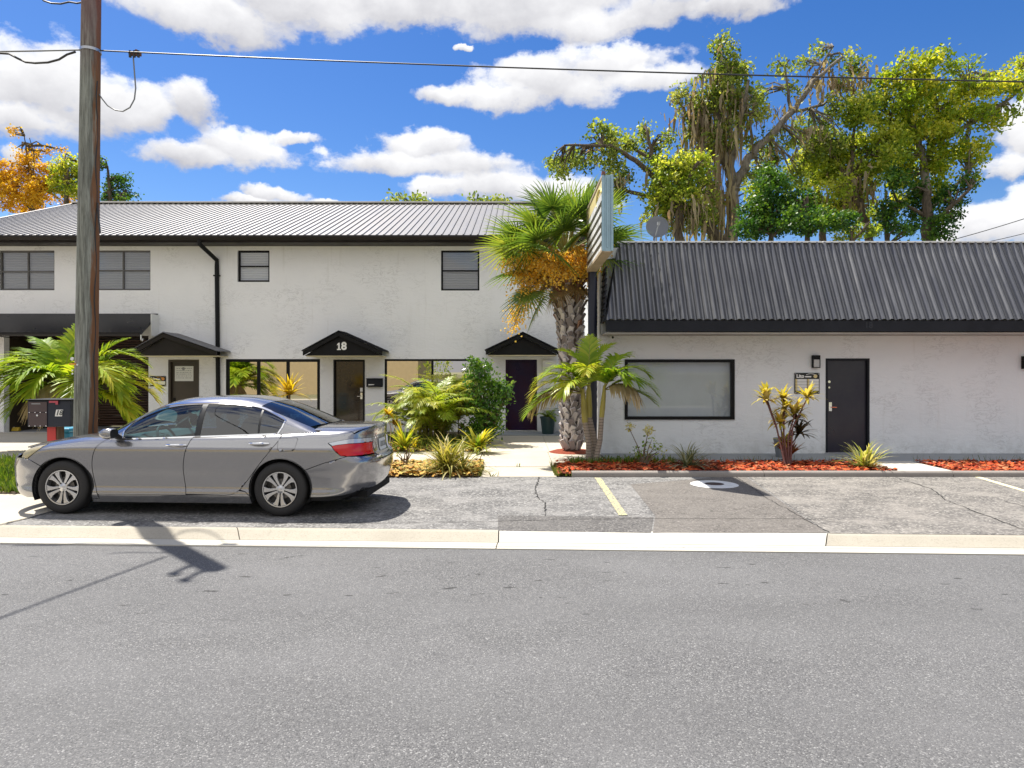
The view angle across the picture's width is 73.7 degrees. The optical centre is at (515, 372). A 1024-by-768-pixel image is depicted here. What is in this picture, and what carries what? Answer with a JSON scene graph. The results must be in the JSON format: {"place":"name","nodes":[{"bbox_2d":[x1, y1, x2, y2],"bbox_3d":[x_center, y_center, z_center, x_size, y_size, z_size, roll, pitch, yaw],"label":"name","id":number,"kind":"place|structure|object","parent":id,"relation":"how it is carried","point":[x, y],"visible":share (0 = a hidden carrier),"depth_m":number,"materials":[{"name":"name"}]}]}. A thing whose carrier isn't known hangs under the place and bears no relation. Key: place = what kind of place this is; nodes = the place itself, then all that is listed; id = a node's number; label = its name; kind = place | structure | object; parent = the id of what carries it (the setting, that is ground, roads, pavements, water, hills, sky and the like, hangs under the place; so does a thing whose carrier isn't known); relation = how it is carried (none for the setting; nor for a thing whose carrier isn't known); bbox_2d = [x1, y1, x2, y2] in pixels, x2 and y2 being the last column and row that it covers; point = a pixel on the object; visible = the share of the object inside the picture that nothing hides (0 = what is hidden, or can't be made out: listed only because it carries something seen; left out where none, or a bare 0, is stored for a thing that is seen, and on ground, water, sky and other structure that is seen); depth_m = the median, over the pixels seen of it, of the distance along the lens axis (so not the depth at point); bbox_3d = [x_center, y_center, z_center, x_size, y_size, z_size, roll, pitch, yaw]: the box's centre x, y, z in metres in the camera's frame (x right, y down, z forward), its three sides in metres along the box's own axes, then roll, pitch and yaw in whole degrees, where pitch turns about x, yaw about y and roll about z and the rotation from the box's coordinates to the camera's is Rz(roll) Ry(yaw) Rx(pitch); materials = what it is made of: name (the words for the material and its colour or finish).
{"place":"outdoors","nodes":[
{"label":"outdoors","id":0,"kind":"place"},
{"bbox_2d":[0,453,19,492],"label":"grass","id":1,"kind":"structure","parent":0,"point":[7,475],"depth_m":10.86,"materials":[{"name":"plant"}]},
{"bbox_2d":[0,491,19,493],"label":"soil","id":2,"kind":"structure","parent":0,"point":[10,492],"depth_m":9.96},
{"bbox_2d":[64,427,72,437],"bbox_3d":[-7.353,1.336,11.200,0.325,0.867,0.440,0,0,0],"label":"recycling bin","id":3,"kind":"object","parent":2,"relation":"on","point":[68,431],"visible":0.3,"depth_m":11.01,"materials":[{"name":"teal plastic"}]},
{"bbox_2d":[0,432,46,451],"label":"driveway","id":4,"kind":"structure","parent":0,"point":[16,441],"depth_m":17.69,"materials":[{"name":"concrete"}]},
{"bbox_2d":[0,323,164,435],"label":"feather palm","id":5,"kind":"object","parent":4,"relation":"on","point":[52,358],"visible":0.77,"depth_m":15.35,"materials":[{"name":"plant"}]},
{"bbox_2d":[0,494,51,524],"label":"pavement","id":6,"kind":"structure","parent":0,"point":[14,507],"depth_m":8.95,"materials":[{"name":"concrete"}]},
{"bbox_2d":[0,452,413,461],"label":"pavement","id":7,"kind":"structure","parent":0,"point":[394,458],"depth_m":14.64,"materials":[{"name":"concrete"}]},
{"bbox_2d":[388,432,479,451],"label":"soil","id":8,"kind":"structure","parent":0,"point":[428,442],"depth_m":15.93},
{"bbox_2d":[268,373,308,398],"bbox_3d":[-5.457,0.858,16.476,1.146,1.785,1.040,0,0,0],"label":"bromeliad","id":9,"kind":"object","parent":8,"relation":"on","point":[288,386],"visible":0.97,"depth_m":16.40,"materials":[{"name":"yellow plant"}]},
{"bbox_2d":[378,406,400,446],"bbox_3d":[-2.952,1.277,15.794,0.607,0.954,1.166,0,0,0],"label":"croton","id":10,"kind":"object","parent":8,"relation":"on","point":[388,411],"visible":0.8,"depth_m":16.10,"materials":[{"name":"yellow plant"}]},
{"bbox_2d":[389,420,430,450],"bbox_3d":[-2.434,1.415,15.321,1.230,0.750,1.285,0,0,0],"label":"strap plant","id":11,"kind":"object","parent":8,"relation":"on","point":[402,441],"visible":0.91,"depth_m":15.17,"materials":[{"name":"yellow plant"}]},
{"bbox_2d":[364,374,492,442],"bbox_3d":[-2.151,0.905,17.160,3.301,1.733,3.396,0,0,0],"label":"areca palm","id":12,"kind":"object","parent":8,"relation":"on","point":[436,411],"visible":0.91,"depth_m":16.77,"materials":[{"name":"plant"}]},
{"bbox_2d":[387,431,475,450],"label":"weeds","id":13,"kind":"object","parent":8,"relation":"on","point":[423,445],"visible":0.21,"depth_m":16.32,"materials":[{"name":"green plant"}]},
{"bbox_2d":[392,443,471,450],"bbox_3d":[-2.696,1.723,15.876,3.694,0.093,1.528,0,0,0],"label":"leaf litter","id":14,"kind":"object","parent":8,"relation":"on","point":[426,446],"visible":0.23,"depth_m":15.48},
{"bbox_2d":[451,422,504,454],"bbox_3d":[-0.825,1.453,15.009,1.428,0.737,1.266,0,0,0],"label":"strap plant","id":15,"kind":"object","parent":8,"relation":"on","point":[479,442],"visible":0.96,"depth_m":14.92,"materials":[{"name":"yellow plant"}]},
{"bbox_2d":[387,458,484,476],"bbox_3d":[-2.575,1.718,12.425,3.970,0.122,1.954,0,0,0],"label":"leaf litter","id":16,"kind":"object","parent":0,"point":[396,469],"visible":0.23,"depth_m":11.96,"materials":[{"name":"plant"}]},
{"bbox_2d":[394,441,415,464],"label":"twiggy shrub","id":17,"kind":"object","parent":16,"relation":"on","point":[407,458],"visible":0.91,"depth_m":12.86,"materials":[{"name":"brown plant"}]},
{"bbox_2d":[399,433,493,479],"bbox_3d":[-1.201,1.532,11.918,1.813,1.018,1.696,0,0,0],"label":"strap plant","id":18,"kind":"object","parent":16,"relation":"on","point":[446,459],"visible":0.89,"depth_m":11.92,"materials":[{"name":"green plant"}]},
{"bbox_2d":[405,452,481,461],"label":"pavement","id":19,"kind":"structure","parent":0,"point":[415,455],"depth_m":14.30,"materials":[{"name":"concrete"}]},
{"bbox_2d":[7,477,964,541],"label":"parking lot","id":20,"kind":"structure","parent":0,"point":[424,502],"depth_m":8.89,"materials":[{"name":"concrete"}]},
{"bbox_2d":[14,394,393,515],"bbox_3d":[-4.149,1.037,9.319,4.870,1.465,2.150,0,0,3],"label":"parked car","id":21,"kind":"object","parent":20,"relation":"on","point":[276,456],"visible":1,"depth_m":8.49,"materials":[{"name":"grey paint"}]},
{"bbox_2d":[44,519,389,522],"bbox_3d":[-3.608,1.762,8.064,4.728,0.001,0.111,0,0,3],"label":"asphalt crack","id":22,"kind":"object","parent":20,"relation":"on","point":[261,522],"visible":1,"depth_m":8.02,"materials":[{"name":"asphalt"}]},
{"bbox_2d":[498,516,652,532],"bbox_3d":[0.731,1.766,7.978,1.905,0.001,0.907,0,0,0],"label":"asphalt patch","id":23,"kind":"object","parent":20,"relation":"on","point":[589,524],"visible":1,"depth_m":7.93,"materials":[{"name":"asphalt"}]},
{"bbox_2d":[409,518,801,522],"bbox_3d":[1.269,1.762,8.183,5.066,0.001,0.143,0,0,-2],"label":"asphalt crack","id":24,"kind":"object","parent":20,"relation":"on","point":[648,518],"visible":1,"depth_m":8.24,"materials":[{"name":"asphalt"}]},
{"bbox_2d":[595,478,626,514],"bbox_3d":[1.350,1.762,9.939,0.105,0.001,3.015,0,0,1],"label":"parking line","id":25,"kind":"object","parent":20,"relation":"on","point":[619,509],"visible":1,"depth_m":9.62,"materials":[{"name":"yellow paint"}]},
{"bbox_2d":[631,477,826,532],"bbox_3d":[2.668,1.766,9.574,1.987,0.001,4.343,0,0,7],"label":"asphalt patch","id":26,"kind":"object","parent":20,"relation":"on","point":[747,507],"visible":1,"depth_m":8.80,"materials":[{"name":"asphalt"}]},
{"bbox_2d":[690,480,738,487],"bbox_3d":[3.127,1.758,10.761,0.740,0.008,0.740,0,0,0],"label":"cleanout cover","id":27,"kind":"object","parent":26,"relation":"on","point":[718,484],"visible":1,"depth_m":10.70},
{"bbox_2d":[571,471,1023,476],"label":"edging kerb","id":28,"kind":"structure","parent":20,"relation":"on","point":[797,473],"depth_m":11.56,"materials":[{"name":"concrete"}]},
{"bbox_2d":[750,477,1023,534],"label":"asphalt patch","id":29,"kind":"object","parent":20,"relation":"on","point":[869,505],"visible":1,"depth_m":9.20,"materials":[{"name":"asphalt"}]},
{"bbox_2d":[977,477,1023,490],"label":"parking line","id":30,"kind":"object","parent":29,"relation":"on","point":[1001,483],"visible":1,"depth_m":10.74,"materials":[{"name":"beige paint"}]},
{"bbox_2d":[0,544,1023,767],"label":"road","id":31,"kind":"structure","parent":0,"point":[121,656],"depth_m":4.44,"materials":[{"name":"asphalt"}]},
{"bbox_2d":[0,0,1023,248],"label":"sky","id":32,"kind":"structure","parent":0,"point":[195,128],"materials":[{"name":"blue"}]},
{"bbox_2d":[480,436,548,453],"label":"walkway","id":33,"kind":"structure","parent":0,"point":[524,443],"depth_m":16.67,"materials":[{"name":"concrete"}]},
{"bbox_2d":[461,355,515,443],"bbox_3d":[-0.670,0.659,16.791,1.386,2.202,1.215,0,0,0],"label":"glossy shrub","id":34,"kind":"object","parent":33,"relation":"on","point":[497,395],"visible":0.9,"depth_m":16.65,"materials":[{"name":"green plant"}]},
{"bbox_2d":[481,452,550,466],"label":"walkway","id":35,"kind":"structure","parent":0,"point":[523,459],"depth_m":13.80,"materials":[{"name":"concrete"}]},
{"bbox_2d":[480,467,556,476],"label":"walkway","id":36,"kind":"structure","parent":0,"point":[525,471],"depth_m":12.04,"materials":[{"name":"concrete"}]},
{"bbox_2d":[477,460,585,475],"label":"weeds","id":37,"kind":"object","parent":36,"relation":"on","point":[554,470],"visible":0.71,"depth_m":11.82,"materials":[{"name":"plant"}]},
{"bbox_2d":[493,432,559,435],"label":"porch slab","id":38,"kind":"structure","parent":0,"point":[526,434],"depth_m":19.16,"materials":[{"name":"concrete"}]},
{"bbox_2d":[533,408,558,433],"bbox_3d":[0.878,1.384,19.380,0.741,0.733,0.905,0,0,18],"label":"potted fern","id":39,"kind":"object","parent":38,"relation":"on","point":[548,420],"visible":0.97,"depth_m":19.24,"materials":[{"name":"teal plant"}]},
{"bbox_2d":[498,473,571,542],"bbox_3d":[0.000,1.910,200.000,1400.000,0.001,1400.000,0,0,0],"label":"ground","id":40,"kind":"structure","parent":0,"point":[560,475],"depth_m":12.60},
{"bbox_2d":[0,123,76,214],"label":"golden tree","id":41,"kind":"object","parent":40,"relation":"on","point":[31,194],"visible":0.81,"depth_m":34.96,"materials":[{"name":"orange plant"}]},
{"bbox_2d":[44,149,100,204],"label":"broadleaf tree","id":42,"kind":"object","parent":40,"relation":"on","point":[66,185],"visible":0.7,"depth_m":34.32,"materials":[{"name":"green plant"}]},
{"bbox_2d":[0,525,238,539],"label":"kerb","id":43,"kind":"structure","parent":40,"relation":"on","point":[125,532],"depth_m":7.70,"materials":[{"name":"concrete"}]},
{"bbox_2d":[100,155,144,200],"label":"broadleaf tree","id":44,"kind":"object","parent":40,"relation":"on","point":[110,194],"visible":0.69,"depth_m":34.52,"materials":[{"name":"green plant"}]},
{"bbox_2d":[0,201,586,431],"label":"office building","id":45,"kind":"structure","parent":40,"relation":"on","point":[335,304],"depth_m":20.13,"materials":[{"name":"white paint"}]},
{"bbox_2d":[0,251,53,289],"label":"window","id":46,"kind":"structure","parent":45,"relation":"in","point":[23,270],"depth_m":20.28,"materials":[{"name":"glass"}]},
{"bbox_2d":[99,251,149,289],"bbox_3d":[-11.613,-3.014,20.242,1.679,1.179,0.100,0,0,0],"label":"window","id":47,"kind":"structure","parent":45,"relation":"in","point":[118,270],"depth_m":20.28,"materials":[{"name":"glass"}]},
{"bbox_2d":[150,376,165,385],"bbox_3d":[-10.547,0.255,20.116,0.472,0.302,0.028,0,0,0],"label":"tenant sign","id":48,"kind":"object","parent":45,"relation":"attached to","point":[162,378],"visible":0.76,"depth_m":20.11,"materials":[{"name":"white"}]},
{"bbox_2d":[168,360,198,425],"bbox_3d":[-9.792,0.686,20.201,0.906,2.127,0.162,0,0,0],"label":"door","id":49,"kind":"structure","parent":45,"relation":"in","point":[183,375],"depth_m":20.20,"materials":[{"name":"black paint"}]},
{"bbox_2d":[238,251,268,281],"bbox_3d":[-7.736,-3.137,20.242,0.943,0.934,0.100,0,0,0],"label":"window","id":50,"kind":"structure","parent":45,"relation":"in","point":[253,266],"depth_m":20.28,"materials":[{"name":"glass"}]},
{"bbox_2d":[226,359,319,409],"bbox_3d":[-7.160,0.412,20.182,2.774,1.616,0.100,0,0,0],"label":"shop window","id":51,"kind":"structure","parent":45,"relation":"in","point":[243,376],"depth_m":20.17,"materials":[{"name":"glass"}]},
{"bbox_2d":[333,360,364,420],"bbox_3d":[-4.915,0.686,20.201,0.925,2.127,0.162,0,0,0],"label":"door","id":52,"kind":"structure","parent":45,"relation":"in","point":[348,375],"depth_m":20.20,"materials":[{"name":"black paint"}]},
{"bbox_2d":[366,378,382,386],"bbox_3d":[-4.151,0.297,20.066,0.490,0.255,0.127,0,0,0],"label":"letter box","id":53,"kind":"object","parent":45,"relation":"attached to","point":[374,382],"visible":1,"depth_m":20.02,"materials":[{"name":"black paint"}]},
{"bbox_2d":[385,359,479,414],"bbox_3d":[-2.462,0.427,20.182,2.811,1.646,0.100,0,0,0],"label":"shop window","id":54,"kind":"structure","parent":45,"relation":"in","point":[407,369],"depth_m":20.17,"materials":[{"name":"glass"}]},
{"bbox_2d":[441,251,478,290],"bbox_3d":[-1.642,-3.009,20.242,1.132,1.189,0.100,0,0,0],"label":"window","id":55,"kind":"structure","parent":45,"relation":"in","point":[459,269],"depth_m":20.28,"materials":[{"name":"glass"}]},
{"bbox_2d":[505,360,537,431],"bbox_3d":[0.160,0.681,20.192,0.962,2.117,0.180,0,0,0],"label":"door","id":56,"kind":"structure","parent":45,"relation":"in","point":[523,372],"depth_m":20.20,"materials":[{"name":"wood"}]},
{"bbox_2d":[543,360,555,431],"bbox_3d":[0.991,0.691,20.006,0.396,2.098,0.247,0,0,0],"label":"sidelight window","id":57,"kind":"structure","parent":45,"relation":"attached to","point":[547,363],"depth_m":19.97,"materials":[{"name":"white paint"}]},
{"bbox_2d":[237,527,497,544],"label":"kerb","id":58,"kind":"structure","parent":40,"relation":"on","point":[391,535],"depth_m":7.58,"materials":[{"name":"concrete"}]},
{"bbox_2d":[385,188,432,200],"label":"tree","id":59,"kind":"object","parent":40,"relation":"on","point":[417,195],"visible":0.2,"depth_m":58.44,"materials":[{"name":"green plant"}]},
{"bbox_2d":[461,190,503,200],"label":"tree","id":60,"kind":"object","parent":40,"relation":"on","point":[486,198],"visible":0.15,"depth_m":58.38,"materials":[{"name":"green plant"}]},
{"bbox_2d":[492,193,512,200],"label":"tree","id":61,"kind":"object","parent":40,"relation":"on","point":[501,198],"visible":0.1,"depth_m":58.54,"materials":[{"name":"green plant"}]},
{"bbox_2d":[0,537,1023,554],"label":"gutter","id":62,"kind":"object","parent":40,"relation":"on","point":[553,546],"visible":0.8,"depth_m":7.26,"materials":[{"name":"concrete"}]},
{"bbox_2d":[541,117,730,240],"bbox_3d":[5.955,-5.266,32.328,9.498,14.061,3.895,0,0,0],"label":"live oak","id":63,"kind":"object","parent":40,"relation":"on","point":[609,140],"visible":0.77,"depth_m":32.09,"materials":[{"name":"green plant"}]},
{"bbox_2d":[499,531,826,545],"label":"kerb","id":64,"kind":"structure","parent":40,"relation":"on","point":[792,539],"depth_m":7.43,"materials":[{"name":"concrete"}]},
{"bbox_2d":[630,147,718,240],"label":"live oak","id":65,"kind":"object","parent":40,"relation":"on","point":[682,175],"visible":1,"depth_m":31.05,"materials":[{"name":"green plant"}]},
{"bbox_2d":[728,160,810,240],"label":"bushy tree","id":66,"kind":"object","parent":40,"relation":"on","point":[761,207],"visible":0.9,"depth_m":27.90,"materials":[{"name":"green plant"}]},
{"bbox_2d":[661,28,886,240],"bbox_3d":[12.517,-7.476,33.113,10.704,18.370,4.551,0,0,0],"label":"live oak","id":67,"kind":"object","parent":40,"relation":"on","point":[725,109],"visible":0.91,"depth_m":32.89,"materials":[{"name":"green plant"}]},
{"bbox_2d":[583,241,1023,453],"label":"mansard building","id":68,"kind":"structure","parent":40,"relation":"on","point":[917,346],"depth_m":14.68,"materials":[{"name":"grey paint"}]},
{"bbox_2d":[646,216,668,240],"bbox_3d":[3.854,-3.449,18.323,0.510,1.559,0.541,0,0,-28],"label":"satellite dish","id":69,"kind":"object","parent":68,"relation":"on","point":[657,226],"visible":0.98,"depth_m":18.45,"materials":[{"name":"grey"}]},
{"bbox_2d":[625,359,734,419],"bbox_3d":[3.518,0.365,14.737,2.359,1.293,0.180,0,0,0],"label":"display window","id":70,"kind":"structure","parent":68,"relation":"in","point":[689,389],"depth_m":14.82,"materials":[{"name":"glass"}]},
{"bbox_2d":[794,373,819,393],"bbox_3d":[6.252,0.230,14.661,0.536,0.447,0.028,0,0,0],"label":"tenant sign","id":71,"kind":"object","parent":68,"relation":"attached to","point":[803,381],"visible":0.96,"depth_m":14.65,"materials":[{"name":"white"}]},
{"bbox_2d":[812,355,819,367],"bbox_3d":[6.431,-0.234,14.631,0.156,0.270,0.088,0,0,0],"label":"wall lamp","id":72,"kind":"object","parent":68,"relation":"attached to","point":[815,361],"visible":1,"depth_m":14.60,"materials":[{"name":"metal"}]},
{"bbox_2d":[825,358,869,453],"bbox_3d":[7.129,0.719,14.741,0.970,2.043,0.171,0,0,0],"label":"door","id":73,"kind":"structure","parent":68,"relation":"in","point":[847,379],"depth_m":14.73,"materials":[{"name":"black metal"}]},
{"bbox_2d":[701,124,919,240],"bbox_3d":[16.017,-5.670,37.153,12.427,15.221,4.572,0,0,0],"label":"broadleaf tree","id":74,"kind":"object","parent":40,"relation":"on","point":[823,236],"visible":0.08,"depth_m":36.71,"materials":[{"name":"green plant"}]},
{"bbox_2d":[770,187,863,240],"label":"bushy tree","id":75,"kind":"object","parent":40,"relation":"on","point":[809,221],"visible":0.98,"depth_m":26.40,"materials":[{"name":"green plant"}]},
{"bbox_2d":[827,212,882,240],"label":"bushy tree","id":76,"kind":"object","parent":40,"relation":"on","point":[857,234],"visible":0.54,"depth_m":28.00,"materials":[{"name":"green plant"}]},
{"bbox_2d":[790,81,924,240],"bbox_3d":[16.871,-6.208,33.418,5.341,16.038,5.057,0,0,-42],"label":"broadleaf tree","id":77,"kind":"object","parent":40,"relation":"on","point":[847,180],"visible":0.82,"depth_m":32.90,"materials":[{"name":"green plant"}]},
{"bbox_2d":[826,533,1023,547],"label":"kerb","id":78,"kind":"structure","parent":40,"relation":"on","point":[932,540],"depth_m":7.32,"materials":[{"name":"concrete"}]},
{"bbox_2d":[866,159,984,240],"bbox_3d":[18.503,-4.010,31.369,4.901,11.505,3.587,0,0,0],"label":"ivy tree","id":79,"kind":"object","parent":40,"relation":"on","point":[929,230],"visible":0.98,"depth_m":31.09,"materials":[{"name":"green plant"}]},
{"bbox_2d":[863,38,1023,221],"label":"broadleaf tree","id":80,"kind":"object","parent":40,"relation":"on","point":[939,122],"visible":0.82,"depth_m":32.72,"materials":[{"name":"green plant"}]},
{"bbox_2d":[543,436,585,450],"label":"pavement","id":81,"kind":"structure","parent":0,"point":[552,442],"depth_m":16.94,"materials":[{"name":"concrete"}]},
{"bbox_2d":[471,172,652,450],"bbox_3d":[1.037,-1.339,15.172,4.125,6.227,3.646,0,0,0],"label":"cabbage palm","id":82,"kind":"object","parent":81,"relation":"on","point":[561,273],"visible":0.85,"depth_m":14.80,"materials":[{"name":"green plant"}]},
{"bbox_2d":[549,449,585,453],"bbox_3d":[1.236,1.740,15.156,1.000,0.040,1.000,0,0,0],"label":"mulch bed","id":83,"kind":"object","parent":81,"relation":"on","point":[563,451],"visible":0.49,"depth_m":14.89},
{"bbox_2d":[548,452,602,464],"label":"pavement","id":84,"kind":"structure","parent":0,"point":[554,457],"depth_m":14.32,"materials":[{"name":"concrete"}]},
{"bbox_2d":[587,171,612,435],"bbox_3d":[1.586,-0.860,13.086,0.215,5.260,2.550,0,0,0],"label":"pole sign","id":85,"kind":"object","parent":84,"relation":"on","point":[600,229],"visible":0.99,"depth_m":12.88,"materials":[{"name":"white"}]},
{"bbox_2d":[554,458,1023,473],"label":"mulch","id":86,"kind":"object","parent":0,"point":[781,465],"visible":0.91,"depth_m":12.22,"materials":[{"name":"wood"}]},
{"bbox_2d":[518,333,662,460],"bbox_3d":[1.408,0.499,13.073,2.729,2.547,1.937,0,0,0],"label":"feather palm","id":87,"kind":"object","parent":86,"relation":"on","point":[589,367],"visible":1,"depth_m":12.90,"materials":[{"name":"plant"}]},
{"bbox_2d":[567,455,676,463],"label":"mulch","id":88,"kind":"object","parent":86,"relation":"on","point":[591,460],"visible":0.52,"depth_m":12.78,"materials":[{"name":"red wood"}]},
{"bbox_2d":[625,420,666,464],"bbox_3d":[2.486,1.319,12.869,0.751,0.833,0.674,0,0,-27],"label":"rose bush","id":89,"kind":"object","parent":86,"relation":"on","point":[643,455],"visible":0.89,"depth_m":12.88,"materials":[{"name":"green plant"}]},
{"bbox_2d":[658,439,716,469],"bbox_3d":[3.141,1.540,12.269,1.228,0.842,1.243,0,0,38],"label":"strap plant","id":90,"kind":"object","parent":86,"relation":"on","point":[686,460],"visible":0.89,"depth_m":12.16,"materials":[{"name":"green plant"}]},
{"bbox_2d":[752,381,827,464],"bbox_3d":[5.164,0.935,12.831,1.449,1.581,0.911,0,0,0],"label":"cordyline","id":91,"kind":"object","parent":86,"relation":"on","point":[786,446],"visible":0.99,"depth_m":12.82,"materials":[{"name":"yellow plant"}]},
{"bbox_2d":[599,455,1022,462],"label":"weeds","id":92,"kind":"object","parent":86,"relation":"on","point":[831,458],"visible":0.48,"depth_m":12.96,"materials":[{"name":"plant"}]},
{"bbox_2d":[835,440,897,470],"bbox_3d":[6.157,1.527,12.199,1.175,0.710,1.096,0,0,39],"label":"strap plant","id":93,"kind":"object","parent":86,"relation":"on","point":[865,458],"visible":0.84,"depth_m":12.09,"materials":[{"name":"yellow plant"}]},
{"bbox_2d":[600,453,1023,462],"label":"porch slab","id":94,"kind":"structure","parent":0,"point":[893,457],"depth_m":14.14,"materials":[{"name":"concrete"}]},
{"bbox_2d":[773,437,790,457],"bbox_3d":[5.484,1.544,14.065,0.349,0.390,0.349,0,0,0],"label":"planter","id":95,"kind":"object","parent":94,"relation":"on","point":[778,453],"visible":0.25,"depth_m":14.00,"materials":[{"name":"ceramic"}]},
{"bbox_2d":[875,461,951,470],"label":"walkway","id":96,"kind":"structure","parent":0,"point":[906,466],"depth_m":12.31,"materials":[{"name":"concrete"}]},
{"bbox_2d":[916,461,1023,470],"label":"mulch bed","id":97,"kind":"object","parent":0,"point":[971,466],"visible":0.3,"depth_m":12.20,"materials":[{"name":"wood"}]},
{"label":"pavement","id":98,"kind":"structure","parent":0,"visible":0},
{"bbox_2d":[25,398,73,440],"bbox_3d":[-7.014,1.087,10.480,0.673,1.366,0.500,0,0,0],"label":"mailbox","id":99,"kind":"object","parent":98,"relation":"on","point":[54,416],"visible":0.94,"depth_m":10.26,"materials":[{"name":"black paint"}]},
{"bbox_2d":[69,0,101,435],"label":"utility pole","id":100,"kind":"object","parent":98,"relation":"on","point":[85,370],"visible":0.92,"depth_m":9.84,"materials":[{"name":"brown wood"}]},
{"bbox_2d":[0,49,78,51],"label":"power cable","id":101,"kind":"object","parent":100,"relation":"attached to","point":[40,50],"visible":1,"depth_m":9.96,"materials":[{"name":"grey plastic"}]},
{"bbox_2d":[0,51,75,63],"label":"power cable","id":102,"kind":"object","parent":101,"relation":"hanging from","point":[43,62],"visible":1,"depth_m":9.94,"materials":[{"name":"grey plastic"}]},
{"bbox_2d":[42,0,80,4],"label":"power cable","id":103,"kind":"object","parent":100,"relation":"attached to","point":[66,2],"visible":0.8,"depth_m":9.94,"materials":[{"name":"grey plastic"}]},
{"bbox_2d":[99,55,135,111],"bbox_3d":[-5.809,-4.211,9.950,0.558,0.831,0.020,0,0,0],"label":"power cable","id":104,"kind":"object","parent":100,"relation":"attached to","point":[134,92],"visible":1,"depth_m":9.94,"materials":[{"name":"grey plastic"}]},
{"bbox_2d":[100,50,1023,82],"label":"power cable","id":105,"kind":"object","parent":100,"relation":"attached to","point":[564,69],"visible":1,"depth_m":9.64,"materials":[{"name":"grey plastic"}]},
{"bbox_2d":[128,49,141,57],"bbox_3d":[-5.548,-4.644,9.945,0.170,0.120,0.070,0,0,0],"label":"cable clamp","id":106,"kind":"object","parent":105,"relation":"attached to","point":[138,55],"visible":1,"depth_m":9.92,"materials":[{"name":"brown"}]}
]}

